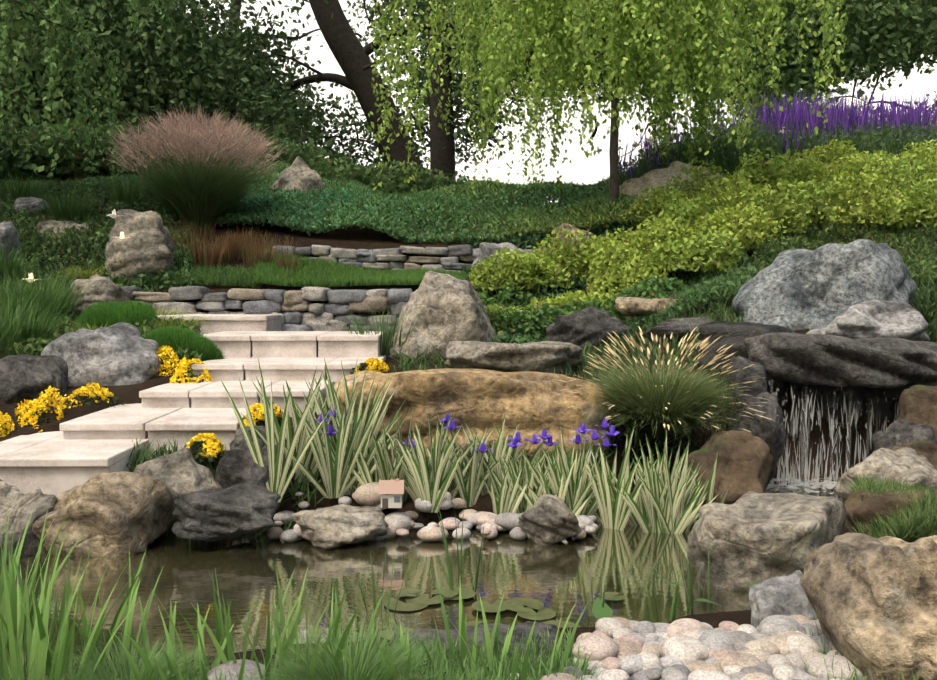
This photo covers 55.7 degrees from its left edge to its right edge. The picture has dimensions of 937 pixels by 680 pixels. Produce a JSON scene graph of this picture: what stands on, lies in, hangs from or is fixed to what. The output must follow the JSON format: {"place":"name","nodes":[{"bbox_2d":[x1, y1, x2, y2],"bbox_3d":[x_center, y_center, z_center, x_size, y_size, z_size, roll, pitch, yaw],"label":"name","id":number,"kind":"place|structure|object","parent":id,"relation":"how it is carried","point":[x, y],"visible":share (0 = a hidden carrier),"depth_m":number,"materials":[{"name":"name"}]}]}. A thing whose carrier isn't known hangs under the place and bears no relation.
{"place":"outdoors","nodes":[
{"label":"outdoors","id":0,"kind":"place"},
{"bbox_2d":[121,286,413,332],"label":"wall","id":1,"kind":"structure","parent":0,"point":[293,305],"depth_m":8.95,"materials":[{"name":"grey stone"}]},
{"bbox_2d":[264,245,551,272],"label":"wall","id":2,"kind":"structure","parent":0,"point":[395,258],"depth_m":10.89,"materials":[{"name":"grey stone"}]},
{"bbox_2d":[0,481,843,659],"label":"pond water","id":3,"kind":"structure","parent":0,"point":[245,568],"depth_m":3.82,"materials":[{"name":"brown liquid"}]},
{"bbox_2d":[292,504,388,549],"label":"boulder","id":4,"kind":"object","parent":3,"relation":"in","point":[333,527],"visible":1,"depth_m":4.32,"materials":[{"name":"grey stone"}]},
{"bbox_2d":[266,482,597,542],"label":"pebbles","id":5,"kind":"object","parent":3,"relation":"on","point":[399,523],"visible":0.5,"depth_m":4.54,"materials":[{"name":"beige stone"}]},
{"bbox_2d":[378,479,404,507],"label":"miniature house","id":6,"kind":"structure","parent":5,"relation":"on","point":[391,492],"depth_m":4.51,"materials":[{"name":"paint"}]},
{"bbox_2d":[380,587,625,639],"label":"lily pads","id":7,"kind":"object","parent":3,"relation":"on","point":[543,614],"visible":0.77,"depth_m":3.48,"materials":[{"name":"green plant"}]},
{"bbox_2d":[518,494,581,544],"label":"boulder","id":8,"kind":"object","parent":3,"relation":"on","point":[547,519],"visible":1,"depth_m":4.34,"materials":[{"name":"grey stone"}]},
{"bbox_2d":[728,392,785,487],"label":"boulder","id":9,"kind":"object","parent":3,"relation":"on","point":[771,433],"visible":0.48,"depth_m":5.24,"materials":[{"name":"grey stone"}]},
{"bbox_2d":[726,356,766,430],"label":"boulder","id":10,"kind":"object","parent":9,"relation":"on","point":[757,386],"visible":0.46,"depth_m":5.47,"materials":[{"name":"grey stone"}]},
{"bbox_2d":[748,570,815,627],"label":"boulder","id":11,"kind":"object","parent":3,"relation":"on","point":[784,595],"visible":0.4,"depth_m":2.92,"materials":[{"name":"grey stone"}]},
{"bbox_2d":[766,386,899,493],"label":"waterfall streams","id":12,"kind":"object","parent":3,"relation":"on","point":[806,483],"visible":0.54,"depth_m":5.76,"materials":[{"name":"white liquid"}]},
{"bbox_2d":[835,447,936,501],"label":"boulder","id":13,"kind":"object","parent":3,"relation":"on","point":[909,465],"visible":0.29,"depth_m":4.41,"materials":[{"name":"grey stone"}]},
{"bbox_2d":[844,488,934,542],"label":"boulder","id":14,"kind":"object","parent":3,"relation":"on","point":[864,511],"visible":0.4,"depth_m":3.95,"materials":[{"name":"stone"}]},
{"bbox_2d":[872,419,936,451],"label":"boulder","id":15,"kind":"object","parent":3,"relation":"on","point":[897,432],"visible":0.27,"depth_m":5.23,"materials":[{"name":"grey stone"}]},
{"bbox_2d":[892,441,936,469],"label":"boulder","id":16,"kind":"object","parent":3,"relation":"on","point":[927,450],"visible":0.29,"depth_m":5.06,"materials":[{"name":"brown stone"}]},
{"bbox_2d":[898,385,936,435],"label":"boulder","id":17,"kind":"object","parent":3,"relation":"on","point":[917,403],"visible":0.35,"depth_m":5.38,"materials":[{"name":"brown stone"}]},
{"bbox_2d":[0,175,936,679],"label":"ground","id":18,"kind":"structure","parent":0,"point":[358,237],"depth_m":6.09,"materials":[{"name":"soil"}]},
{"bbox_2d":[0,221,22,260],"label":"boulder","id":19,"kind":"object","parent":18,"relation":"on","point":[8,231],"visible":0.4,"depth_m":9.77,"materials":[{"name":"grey stone"}]},
{"bbox_2d":[0,479,56,560],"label":"boulder","id":20,"kind":"object","parent":18,"relation":"on","point":[17,504],"visible":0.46,"depth_m":4.18,"materials":[{"name":"grey stone"}]},
{"bbox_2d":[13,197,48,214],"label":"boulder","id":21,"kind":"object","parent":18,"relation":"on","point":[32,202],"visible":0.52,"depth_m":11.74,"materials":[{"name":"grey stone"}]},
{"bbox_2d":[0,354,68,402],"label":"boulder","id":22,"kind":"object","parent":18,"relation":"on","point":[25,377],"visible":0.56,"depth_m":5.95,"materials":[{"name":"grey stone"}]},
{"bbox_2d":[33,220,96,244],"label":"boulder","id":23,"kind":"object","parent":18,"relation":"on","point":[61,225],"visible":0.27,"depth_m":10.82,"materials":[{"name":"grey stone"}]},
{"bbox_2d":[0,431,148,495],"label":"step","id":24,"kind":"object","parent":18,"relation":"on","point":[55,463],"visible":0.5,"depth_m":4.55,"materials":[{"name":"stone"}]},
{"bbox_2d":[70,274,130,314],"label":"boulder","id":25,"kind":"object","parent":18,"relation":"on","point":[106,289],"visible":0.56,"depth_m":8.65,"materials":[{"name":"grey stone"}]},
{"bbox_2d":[41,322,160,386],"bbox_3d":[-2.666,0.266,6.541,0.811,0.793,0.730,0,3,-1],"label":"boulder","id":26,"kind":"object","parent":18,"relation":"on","point":[120,353],"visible":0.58,"depth_m":6.25,"materials":[{"name":"grey stone"}]},
{"bbox_2d":[32,471,179,556],"bbox_3d":[-1.782,0.862,4.340,0.588,0.456,0.552,1,3,24],"label":"boulder","id":27,"kind":"object","parent":18,"relation":"on","point":[120,514],"visible":0.85,"depth_m":4.17,"materials":[{"name":"brown stone"}]},
{"bbox_2d":[105,209,174,284],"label":"boulder","id":28,"kind":"object","parent":18,"relation":"on","point":[148,245],"visible":0.73,"depth_m":9.42,"materials":[{"name":"grey stone"}]},
{"bbox_2d":[60,403,257,454],"bbox_3d":[-1.856,0.589,5.617,1.019,0.268,1.002,0,3,-1],"label":"step","id":29,"kind":"object","parent":18,"relation":"on","point":[183,426],"visible":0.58,"depth_m":5.15,"materials":[{"name":"stone"}]},
{"bbox_2d":[134,447,221,533],"bbox_3d":[-1.536,0.802,4.679,0.482,0.465,0.426,-2,3,-35],"label":"boulder","id":30,"kind":"object","parent":18,"relation":"on","point":[181,472],"visible":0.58,"depth_m":4.58,"materials":[{"name":"grey stone"}]},
{"bbox_2d":[157,314,281,333],"bbox_3d":[-2.409,-0.107,8.677,1.065,0.282,1.002,0,3,-1],"label":"step","id":31,"kind":"object","parent":18,"relation":"on","point":[242,322],"visible":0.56,"depth_m":8.21,"materials":[{"name":"stone"}]},
{"bbox_2d":[172,483,280,541],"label":"boulder","id":32,"kind":"object","parent":18,"relation":"on","point":[236,512],"visible":1,"depth_m":4.24,"materials":[{"name":"grey stone"}]},
{"bbox_2d":[139,380,333,416],"bbox_3d":[-1.577,0.446,6.317,1.179,0.272,1.004,0,3,-1],"label":"step","id":33,"kind":"object","parent":18,"relation":"on","point":[207,394],"visible":0.52,"depth_m":5.85,"materials":[{"name":"stone"}]},
{"bbox_2d":[202,659,273,679],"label":"boulder","id":34,"kind":"object","parent":18,"relation":"on","point":[232,667],"visible":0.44,"depth_m":2.38,"materials":[{"name":"grey stone"}]},
{"bbox_2d":[215,444,295,520],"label":"boulder","id":35,"kind":"object","parent":18,"relation":"on","point":[236,466],"visible":0.29,"depth_m":4.65,"materials":[{"name":"grey stone"}]},
{"bbox_2d":[230,426,286,450],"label":"boulder","id":36,"kind":"object","parent":18,"relation":"on","point":[239,441],"visible":0.27,"depth_m":4.91,"materials":[{"name":"grey stone"}]},
{"bbox_2d":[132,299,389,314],"bbox_3d":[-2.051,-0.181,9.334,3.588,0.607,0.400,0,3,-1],"label":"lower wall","id":37,"kind":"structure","parent":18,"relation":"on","point":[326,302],"depth_m":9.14,"materials":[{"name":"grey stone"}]},
{"bbox_2d":[191,355,385,384],"bbox_3d":[-1.364,0.287,7.017,1.356,0.269,1.002,0,3,-1],"label":"step","id":38,"kind":"object","parent":18,"relation":"on","point":[272,368],"visible":0.5,"depth_m":6.55,"materials":[{"name":"stone"}]},
{"bbox_2d":[203,331,385,357],"bbox_3d":[-1.493,0.088,7.705,1.497,0.296,1.003,0,3,-1],"label":"step","id":39,"kind":"object","parent":18,"relation":"on","point":[253,344],"visible":0.6,"depth_m":7.24,"materials":[{"name":"stone"}]},
{"bbox_2d":[271,156,324,194],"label":"boulder","id":40,"kind":"object","parent":18,"relation":"on","point":[299,173],"visible":0.25,"depth_m":13.42,"materials":[{"name":"beige stone"}]},
{"bbox_2d":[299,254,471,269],"bbox_3d":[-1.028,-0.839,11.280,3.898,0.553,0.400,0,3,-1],"label":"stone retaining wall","id":41,"kind":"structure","parent":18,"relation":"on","point":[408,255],"depth_m":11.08,"materials":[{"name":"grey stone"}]},
{"bbox_2d":[385,271,496,358],"bbox_3d":[-0.214,-0.073,7.746,0.978,1.046,0.774,0,3,11],"label":"boulder","id":42,"kind":"object","parent":18,"relation":"on","point":[449,308],"visible":0.6,"depth_m":7.45,"materials":[{"name":"grey stone"}]},
{"bbox_2d":[0,0,936,464],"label":"foliage leaves","id":43,"kind":"object","parent":18,"relation":"on","point":[68,98],"visible":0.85,"depth_m":12.04,"materials":[{"name":"green plant"}]},
{"bbox_2d":[0,72,936,679],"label":"grass","id":44,"kind":"structure","parent":18,"relation":"on","point":[200,196],"depth_m":6.81,"materials":[{"name":"green plant"}]},
{"bbox_2d":[0,85,936,459],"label":"flowers","id":45,"kind":"object","parent":18,"relation":"on","point":[216,135],"visible":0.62,"depth_m":10.83,"materials":[{"name":"multicoloured plant"}]},
{"bbox_2d":[0,0,936,230],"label":"tree trunks","id":46,"kind":"object","parent":18,"relation":"on","point":[351,53],"visible":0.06,"depth_m":20.40,"materials":[{"name":"brown plant"}]},
{"bbox_2d":[326,368,614,457],"bbox_3d":[-0.013,0.567,5.787,1.861,0.785,0.930,0,3,-1],"label":"boulder","id":47,"kind":"object","parent":18,"relation":"on","point":[530,403],"visible":0.4,"depth_m":5.36,"materials":[{"name":"brown stone"}]},
{"bbox_2d":[220,357,729,533],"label":"iris leaves","id":48,"kind":"object","parent":18,"relation":"on","point":[658,499],"visible":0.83,"depth_m":4.74,"materials":[{"name":"green plant"}]},
{"bbox_2d":[390,622,564,672],"bbox_3d":[0.028,1.038,2.610,0.572,0.273,0.514,0,3,-1],"label":"boulder","id":49,"kind":"object","parent":18,"relation":"on","point":[521,628],"visible":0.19,"depth_m":2.74,"materials":[{"name":"grey stone"}]},
{"bbox_2d":[472,242,524,267],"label":"boulder","id":50,"kind":"object","parent":18,"relation":"on","point":[486,250],"visible":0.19,"depth_m":10.52,"materials":[{"name":"grey stone"}]},
{"bbox_2d":[444,341,583,373],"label":"boulder","id":51,"kind":"object","parent":18,"relation":"on","point":[545,356],"visible":0.75,"depth_m":6.64,"materials":[{"name":"grey stone"}]},
{"bbox_2d":[551,223,595,257],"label":"boulder","id":52,"kind":"object","parent":18,"relation":"on","point":[569,227],"visible":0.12,"depth_m":10.78,"materials":[{"name":"beige stone"}]},
{"bbox_2d":[546,306,636,353],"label":"boulder","id":53,"kind":"object","parent":18,"relation":"on","point":[591,324],"visible":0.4,"depth_m":7.54,"materials":[{"name":"grey stone"}]},
{"bbox_2d":[615,297,695,318],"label":"boulder","id":54,"kind":"object","parent":18,"relation":"on","point":[632,306],"visible":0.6,"depth_m":7.99,"materials":[{"name":"beige stone"}]},
{"bbox_2d":[619,161,732,198],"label":"boulder","id":55,"kind":"object","parent":18,"relation":"on","point":[649,179],"visible":0.21,"depth_m":12.88,"materials":[{"name":"grey stone"}]},
{"bbox_2d":[643,317,714,343],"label":"boulder","id":56,"kind":"object","parent":18,"relation":"on","point":[673,327],"visible":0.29,"depth_m":7.05,"materials":[{"name":"grey stone"}]},
{"bbox_2d":[510,615,861,679],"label":"pebbles","id":57,"kind":"object","parent":18,"relation":"on","point":[775,647],"visible":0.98,"depth_m":2.56,"materials":[{"name":"beige stone"}]},
{"bbox_2d":[680,430,772,504],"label":"boulder","id":58,"kind":"object","parent":18,"relation":"on","point":[744,462],"visible":0.73,"depth_m":4.89,"materials":[{"name":"brown stone"}]},
{"bbox_2d":[687,491,845,590],"bbox_3d":[1.283,0.933,3.936,0.638,0.470,0.648,2,4,42],"label":"boulder","id":59,"kind":"object","parent":18,"relation":"on","point":[754,537],"visible":0.73,"depth_m":3.73,"materials":[{"name":"grey stone"}]},
{"bbox_2d":[696,320,936,429],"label":"rock ledge","id":60,"kind":"object","parent":18,"relation":"on","point":[735,334],"visible":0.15,"depth_m":6.15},
{"bbox_2d":[732,239,916,330],"bbox_3d":[2.814,-0.226,7.056,1.332,1.110,0.981,1,3,27],"label":"boulder","id":61,"kind":"object","parent":18,"relation":"on","point":[816,288],"visible":0.5,"depth_m":6.78,"materials":[{"name":"stone"}]},
{"bbox_2d":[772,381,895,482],"bbox_3d":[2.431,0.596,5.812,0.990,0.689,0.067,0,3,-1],"label":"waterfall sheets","id":62,"kind":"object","parent":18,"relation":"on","point":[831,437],"visible":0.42,"depth_m":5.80,"materials":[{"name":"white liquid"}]},
{"bbox_2d":[744,332,936,388],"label":"rock ledge","id":63,"kind":"object","parent":18,"relation":"on","point":[833,360],"visible":0.94,"depth_m":5.66,"materials":[{"name":"grey stone"}]},
{"bbox_2d":[806,300,929,341],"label":"boulder","id":64,"kind":"object","parent":18,"relation":"on","point":[885,319],"visible":0.56,"depth_m":6.36,"materials":[{"name":"grey stone"}]},
{"bbox_2d":[800,533,936,679],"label":"boulder","id":65,"kind":"object","parent":18,"relation":"on","point":[872,601],"visible":0.92,"depth_m":2.36,"materials":[{"name":"brown stone"}]},
{"bbox_2d":[152,0,936,201],"bbox_3d":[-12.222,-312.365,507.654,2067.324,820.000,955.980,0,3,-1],"label":"sky","id":66,"kind":"structure","parent":0,"point":[582,167],"depth_m":485.75,"materials":[{"name":"white"}]}
]}

